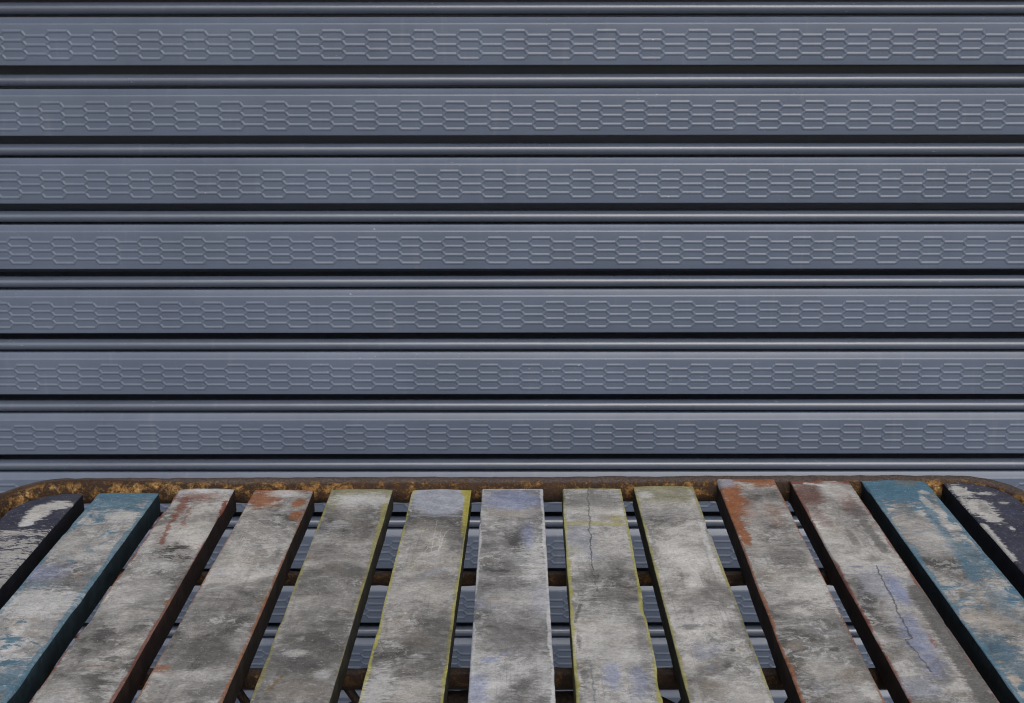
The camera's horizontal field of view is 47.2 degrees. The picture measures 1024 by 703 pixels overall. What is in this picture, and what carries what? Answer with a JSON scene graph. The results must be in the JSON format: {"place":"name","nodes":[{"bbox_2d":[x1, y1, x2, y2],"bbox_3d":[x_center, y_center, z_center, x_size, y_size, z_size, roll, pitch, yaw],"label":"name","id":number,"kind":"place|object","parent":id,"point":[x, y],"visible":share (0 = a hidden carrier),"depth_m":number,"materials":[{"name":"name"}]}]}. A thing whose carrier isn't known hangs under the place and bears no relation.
{"place":"outdoors","nodes":[
{"label":"outdoors","id":0,"kind":"place"},
{"bbox_2d":[0,0,1023,702],"bbox_3d":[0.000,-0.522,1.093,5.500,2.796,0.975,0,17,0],"label":"roller shutter","id":1,"kind":"object","parent":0,"point":[428,238],"visible":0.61,"depth_m":1.61,"materials":[{"name":"grey metal"}]},
{"bbox_2d":[0,475,1023,702],"bbox_3d":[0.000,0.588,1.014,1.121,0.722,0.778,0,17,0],"label":"slatted table","id":2,"kind":"object","parent":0,"point":[930,593],"visible":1,"depth_m":1.03,"materials":[{"name":"grey wood"}]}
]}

